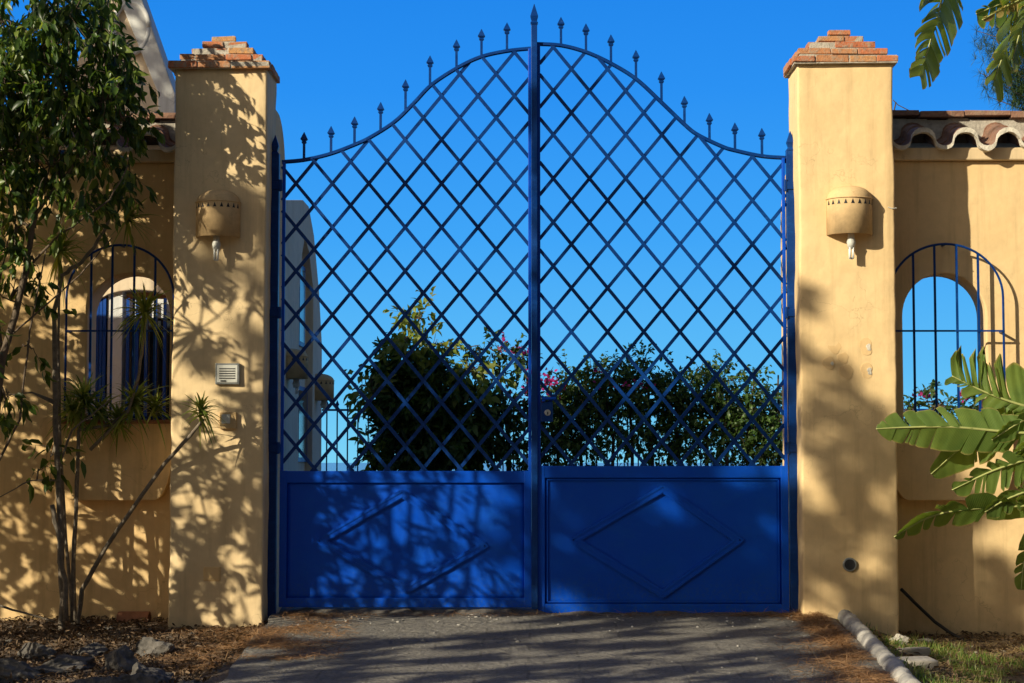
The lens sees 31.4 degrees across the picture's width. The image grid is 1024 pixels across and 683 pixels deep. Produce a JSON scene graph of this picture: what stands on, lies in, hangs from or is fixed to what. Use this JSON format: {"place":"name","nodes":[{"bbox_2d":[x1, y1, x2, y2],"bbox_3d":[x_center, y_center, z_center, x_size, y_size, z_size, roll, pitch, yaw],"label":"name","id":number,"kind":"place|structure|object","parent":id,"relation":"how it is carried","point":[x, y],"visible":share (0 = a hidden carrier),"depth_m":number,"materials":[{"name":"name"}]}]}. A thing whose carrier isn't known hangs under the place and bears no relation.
{"place":"outdoors","nodes":[
{"label":"outdoors","id":0,"kind":"place"},
{"bbox_2d":[0,607,1023,682],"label":"ground","id":1,"kind":"structure","parent":0,"point":[221,676],"depth_m":12.89,"materials":[{"name":"soil"}]},
{"bbox_2d":[0,272,20,379],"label":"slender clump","id":2,"kind":"object","parent":1,"relation":"on","point":[4,334],"visible":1,"depth_m":11.76,"materials":[{"name":"green plant"}]},
{"bbox_2d":[0,657,42,682],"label":"rock","id":3,"kind":"object","parent":1,"relation":"on","point":[18,669],"visible":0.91,"depth_m":11.12,"materials":[{"name":"grey stone"}]},
{"bbox_2d":[17,642,55,660],"bbox_3d":[-3.180,2.098,12.148,0.431,0.190,0.177,-3,-5,41],"label":"rock","id":4,"kind":"object","parent":1,"relation":"on","point":[35,649],"visible":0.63,"depth_m":12.06,"materials":[{"name":"grey stone"}]},
{"bbox_2d":[31,654,95,674],"bbox_3d":[-2.826,2.055,11.452,0.472,0.174,0.495,0,-4,1],"label":"rock","id":5,"kind":"object","parent":1,"relation":"on","point":[61,663],"visible":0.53,"depth_m":11.37,"materials":[{"name":"grey stone"}]},
{"bbox_2d":[0,173,157,629],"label":"broadleaf sapling","id":6,"kind":"object","parent":1,"relation":"on","point":[57,520],"visible":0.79,"depth_m":13.80,"materials":[{"name":"green plant"}]},
{"bbox_2d":[0,0,164,460],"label":"broadleaf tree","id":7,"kind":"object","parent":1,"relation":"on","point":[69,102],"visible":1,"depth_m":13.30,"materials":[{"name":"green plant"}]},
{"bbox_2d":[70,642,107,657],"bbox_3d":[-2.840,2.095,12.194,0.249,0.142,0.292,0,-4,1],"label":"rock","id":8,"kind":"object","parent":1,"relation":"on","point":[96,649],"visible":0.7,"depth_m":12.16,"materials":[{"name":"grey stone"}]},
{"bbox_2d":[73,676,111,682],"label":"rock","id":9,"kind":"object","parent":1,"relation":"on","point":[98,679],"visible":0.91,"depth_m":10.70,"materials":[{"name":"grey stone"}]},
{"bbox_2d":[101,645,137,671],"bbox_3d":[-2.454,2.047,11.423,0.229,0.272,0.249,0,-4,1],"label":"rock","id":10,"kind":"object","parent":1,"relation":"on","point":[123,657],"visible":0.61,"depth_m":11.38,"materials":[{"name":"grey stone"}]},
{"bbox_2d":[24,193,223,625],"bbox_3d":[-2.868,0.545,13.923,1.792,3.472,0.836,-1,-4,19],"label":"dracaena","id":11,"kind":"object","parent":1,"relation":"on","point":[73,407],"visible":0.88,"depth_m":14.01,"materials":[{"name":"green plant"}]},
{"bbox_2d":[3,619,249,681],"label":"pebbles","id":12,"kind":"object","parent":1,"relation":"on","point":[106,627],"visible":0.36,"depth_m":13.14,"materials":[{"name":"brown stone"}]},
{"bbox_2d":[108,673,155,682],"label":"rock","id":13,"kind":"object","parent":1,"relation":"on","point":[136,678],"visible":1,"depth_m":10.74,"materials":[{"name":"grey stone"}]},
{"bbox_2d":[116,611,151,621],"bbox_3d":[-2.933,2.131,14.123,0.240,0.075,0.160,0,-4,1],"label":"broken tile","id":14,"kind":"object","parent":1,"relation":"on","point":[126,615],"visible":0.96,"depth_m":14.06,"materials":[{"name":"ceramic"}]},
{"bbox_2d":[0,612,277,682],"bbox_3d":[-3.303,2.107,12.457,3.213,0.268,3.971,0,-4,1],"label":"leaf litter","id":15,"kind":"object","parent":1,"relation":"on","point":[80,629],"visible":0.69,"depth_m":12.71,"materials":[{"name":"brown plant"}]},
{"bbox_2d":[0,111,284,620],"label":"garden wall","id":16,"kind":"structure","parent":1,"relation":"on","point":[131,572],"depth_m":14.29,"materials":[{"name":"paint"}]},
{"bbox_2d":[131,661,174,682],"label":"rock","id":17,"kind":"object","parent":1,"relation":"on","point":[158,674],"visible":0.55,"depth_m":11.01,"materials":[{"name":"grey stone"}]},
{"bbox_2d":[134,636,174,656],"bbox_3d":[-2.436,2.113,12.290,0.337,0.245,0.260,0,-4,1],"label":"rock","id":18,"kind":"object","parent":1,"relation":"on","point":[152,646],"visible":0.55,"depth_m":12.21,"materials":[{"name":"grey stone"}]},
{"bbox_2d":[178,679,200,682],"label":"rock","id":19,"kind":"object","parent":1,"relation":"on","point":[192,681],"visible":1,"depth_m":10.57,"materials":[{"name":"grey stone"}]},
{"bbox_2d":[73,0,321,470],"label":"villa","id":20,"kind":"object","parent":1,"relation":"on","point":[141,28],"visible":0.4,"depth_m":17.13,"materials":[{"name":"beige paint"}]},
{"bbox_2d":[95,292,169,419],"bbox_3d":[-3.504,0.310,17.068,0.780,1.784,0.180,0,-4,1],"label":"window","id":21,"kind":"structure","parent":20,"relation":"in","point":[122,352],"depth_m":17.02,"materials":[{"name":"white paint"}]},
{"bbox_2d":[286,348,307,393],"bbox_3d":[-2.634,0.368,22.429,0.258,0.564,0.361,0,-4,1],"label":"wall lamp","id":22,"kind":"object","parent":20,"relation":"attached to","point":[295,372],"visible":0.71,"depth_m":22.31,"materials":[{"name":"beige ceramic"}]},
{"bbox_2d":[315,373,333,409],"bbox_3d":[-2.600,0.728,25.382,0.258,0.564,0.361,0,-4,1],"label":"wall lamp","id":23,"kind":"object","parent":20,"relation":"attached to","point":[325,382],"visible":0.73,"depth_m":25.26,"materials":[{"name":"beige ceramic"}]},
{"bbox_2d":[168,36,279,628],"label":"gate pillar","id":24,"kind":"structure","parent":1,"relation":"on","point":[225,112],"depth_m":13.77,"materials":[{"name":"paint"}]},
{"bbox_2d":[195,190,240,260],"bbox_3d":[-2.231,-0.882,13.728,0.350,0.548,0.172,0,-4,1],"label":"wall lamp","id":25,"kind":"object","parent":24,"relation":"attached to","point":[217,213],"visible":1,"depth_m":13.69,"materials":[{"name":"beige ceramic"}]},
{"bbox_2d":[215,363,239,384],"bbox_3d":[-2.144,0.244,13.725,0.184,0.160,0.049,0,-4,1],"label":"intercom","id":26,"kind":"object","parent":24,"relation":"attached to","point":[227,373],"visible":1,"depth_m":13.71,"materials":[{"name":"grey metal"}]},
{"bbox_2d":[220,412,236,428],"bbox_3d":[-2.137,0.596,13.704,0.125,0.125,0.044,0,-4,1],"label":"bell box","id":27,"kind":"object","parent":24,"relation":"attached to","point":[230,420],"visible":0.97,"depth_m":13.69,"materials":[{"name":"paint"}]},
{"bbox_2d":[267,135,281,617],"bbox_3d":[-1.831,0.295,14.008,0.105,3.807,0.080,0,-4,1],"label":"gate post","id":28,"kind":"object","parent":24,"relation":"attached to","point":[274,443],"visible":0.92,"depth_m":13.99,"materials":[{"name":"blue metal"}]},
{"bbox_2d":[279,4,537,608],"bbox_3d":[-0.796,-0.294,14.019,1.997,4.667,0.086,0,-4,1],"label":"gate leaf","id":29,"kind":"object","parent":28,"relation":"attached to","point":[350,536],"visible":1,"depth_m":13.94,"materials":[{"name":"blue paint"}]},
{"bbox_2d":[95,610,374,672],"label":"pine needles","id":30,"kind":"object","parent":1,"relation":"on","point":[267,636],"visible":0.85,"depth_m":12.33,"materials":[{"name":"brown plant"}]},
{"bbox_2d":[322,400,931,470],"bbox_3d":[1.748,1.862,26.237,9.000,2.041,0.045,0,-4,1],"label":"railing","id":31,"kind":"object","parent":1,"relation":"on","point":[347,406],"visible":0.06,"depth_m":26.30,"materials":[{"name":"white metal"}]},
{"bbox_2d":[751,608,898,682],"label":"pine needles","id":32,"kind":"object","parent":1,"relation":"on","point":[819,621],"visible":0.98,"depth_m":11.50,"materials":[{"name":"brown plant"}]},
{"bbox_2d":[783,30,898,636],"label":"gate pillar","id":33,"kind":"structure","parent":1,"relation":"on","point":[840,108],"depth_m":13.70,"materials":[{"name":"paint"}]},
{"bbox_2d":[783,131,798,611],"bbox_3d":[2.144,0.235,13.966,0.101,3.740,0.080,0,-4,1],"label":"gate post","id":34,"kind":"object","parent":33,"relation":"attached to","point":[791,443],"visible":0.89,"depth_m":13.94,"materials":[{"name":"blue metal"}]},
{"bbox_2d":[537,17,789,612],"bbox_3d":[1.161,-0.231,13.990,1.950,4.605,0.105,0,-4,1],"label":"gate leaf","id":35,"kind":"object","parent":34,"relation":"attached to","point":[645,537],"visible":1,"depth_m":13.92,"materials":[{"name":"blue paint"}]},
{"bbox_2d":[825,186,872,258],"bbox_3d":[2.549,-0.899,13.674,0.361,0.564,0.172,0,-4,1],"label":"wall lamp","id":36,"kind":"object","parent":33,"relation":"attached to","point":[849,210],"visible":1,"depth_m":13.63,"materials":[{"name":"ceramic"}]},
{"bbox_2d":[837,609,920,682],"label":"kerb","id":37,"kind":"structure","parent":1,"relation":"on","point":[887,659],"depth_m":11.53,"materials":[{"name":"grey concrete"}]},
{"bbox_2d":[889,634,908,645],"bbox_3d":[2.701,2.095,12.723,0.134,0.105,0.109,-3,-5,36],"label":"rock","id":38,"kind":"object","parent":1,"relation":"on","point":[899,636],"visible":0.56,"depth_m":12.71,"materials":[{"name":"stone"}]},
{"bbox_2d":[781,110,1023,635],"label":"garden wall","id":39,"kind":"structure","parent":1,"relation":"on","point":[959,201],"depth_m":14.31,"materials":[{"name":"paint"}]},
{"bbox_2d":[890,647,930,655],"bbox_3d":[2.680,2.096,12.284,0.275,0.085,0.220,0,-4,1],"label":"slab","id":40,"kind":"object","parent":1,"relation":"on","point":[925,651],"depth_m":12.18,"materials":[{"name":"stone"}]},
{"bbox_2d":[897,656,938,671],"bbox_3d":[2.510,2.019,11.363,0.268,0.091,0.230,0,-4,1],"label":"slab","id":41,"kind":"object","parent":1,"relation":"on","point":[927,660],"depth_m":11.27,"materials":[{"name":"stone"}]},
{"bbox_2d":[917,638,936,642],"bbox_3d":[3.096,2.245,13.574,0.186,0.066,0.122,-2,-4,30],"label":"rock","id":42,"kind":"object","parent":1,"relation":"on","point":[925,639],"visible":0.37,"depth_m":13.53,"materials":[{"name":"grey stone"}]},
{"bbox_2d":[837,612,1023,682],"bbox_3d":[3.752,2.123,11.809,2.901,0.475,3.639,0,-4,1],"label":"grass","id":43,"kind":"structure","parent":1,"relation":"on","point":[961,654],"depth_m":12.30,"materials":[{"name":"green plant"}]},
{"bbox_2d":[900,588,964,639],"bbox_3d":[3.243,2.096,14.002,0.490,0.393,0.143,-2,-4,23],"label":"hose","id":44,"kind":"object","parent":1,"relation":"on","point":[917,605],"visible":0.97,"depth_m":14.04,"materials":[{"name":"black rubber"}]},
{"bbox_2d":[903,379,978,425],"bbox_3d":[4.513,1.392,18.915,1.281,2.022,0.732,0,-4,1],"label":"flowering bush","id":45,"kind":"object","parent":1,"relation":"on","point":[924,393],"visible":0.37,"depth_m":18.89,"materials":[{"name":"green plant"}]},
{"bbox_2d":[876,634,1013,678],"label":"pebbles","id":46,"kind":"object","parent":1,"relation":"on","point":[969,655],"visible":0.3,"depth_m":13.14,"materials":[{"name":"stone"}]},
{"bbox_2d":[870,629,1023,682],"bbox_3d":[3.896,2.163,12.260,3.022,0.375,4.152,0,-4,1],"label":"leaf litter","id":47,"kind":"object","parent":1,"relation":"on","point":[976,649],"visible":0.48,"depth_m":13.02,"materials":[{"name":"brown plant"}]},
{"bbox_2d":[876,346,1023,589],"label":"banana plant","id":48,"kind":"object","parent":1,"relation":"on","point":[991,428],"visible":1,"depth_m":12.74,"materials":[{"name":"green plant"}]},
{"bbox_2d":[909,0,1023,101],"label":"giant bird of paradise","id":49,"kind":"object","parent":1,"relation":"on","point":[943,14],"visible":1,"depth_m":12.63,"materials":[{"name":"green plant"}]},
{"bbox_2d":[968,6,1023,110],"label":"pine tree","id":50,"kind":"object","parent":1,"relation":"on","point":[1016,93],"visible":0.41,"depth_m":17.61,"materials":[{"name":"green plant"}]},
{"bbox_2d":[0,0,1023,462],"label":"sky","id":51,"kind":"structure","parent":0,"point":[335,62],"materials":[{"name":"blue"}]},
{"bbox_2d":[321,463,782,497],"bbox_3d":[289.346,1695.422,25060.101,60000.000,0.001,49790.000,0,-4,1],"label":"sea","id":52,"kind":"structure","parent":0,"point":[341,466],"depth_m":20244.86,"materials":[{"name":"blue liquid"}]},
{"bbox_2d":[220,607,897,682],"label":"driveway","id":53,"kind":"structure","parent":0,"point":[707,648],"depth_m":11.71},
{"bbox_2d":[342,286,516,470],"bbox_3d":[-0.935,0.935,20.771,1.986,3.174,0.990,0,-4,1],"label":"vine","id":54,"kind":"object","parent":53,"relation":"on","point":[400,340],"visible":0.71,"depth_m":20.75,"materials":[{"name":"green plant"}]},
{"bbox_2d":[357,332,519,470],"bbox_3d":[-0.854,1.219,20.997,1.904,2.694,1.380,0,-4,1],"label":"shrub","id":55,"kind":"object","parent":53,"relation":"on","point":[441,424],"visible":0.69,"depth_m":20.75,"materials":[{"name":"green plant"}]},
{"bbox_2d":[279,607,794,617],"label":"pine needles","id":56,"kind":"object","parent":53,"relation":"on","point":[737,614],"visible":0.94,"depth_m":13.69,"materials":[{"name":"brown plant"}]},
{"bbox_2d":[279,607,796,614],"bbox_3d":[0.197,2.064,13.913,3.930,0.064,0.321,0,-4,1],"label":"threshold","id":57,"kind":"object","parent":53,"relation":"on","point":[394,610],"visible":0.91,"depth_m":13.83,"materials":[{"name":"grey stone"}]},
{"bbox_2d":[459,327,655,470],"bbox_3d":[0.469,1.187,21.283,2.410,2.751,1.109,0,-4,1],"label":"bougainvillea","id":58,"kind":"object","parent":53,"relation":"on","point":[516,425],"visible":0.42,"depth_m":21.18,"materials":[{"name":"green plant"}]},
{"bbox_2d":[292,614,826,679],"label":"pebbles","id":59,"kind":"object","parent":53,"relation":"on","point":[557,624],"visible":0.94,"depth_m":13.26,"materials":[{"name":"grey stone"}]},
{"bbox_2d":[524,340,782,465],"bbox_3d":[1.836,1.277,21.427,3.403,2.584,1.078,0,-4,1],"label":"hedge","id":60,"kind":"object","parent":53,"relation":"on","point":[734,419],"visible":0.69,"depth_m":21.34,"materials":[{"name":"green plant"}]}
]}

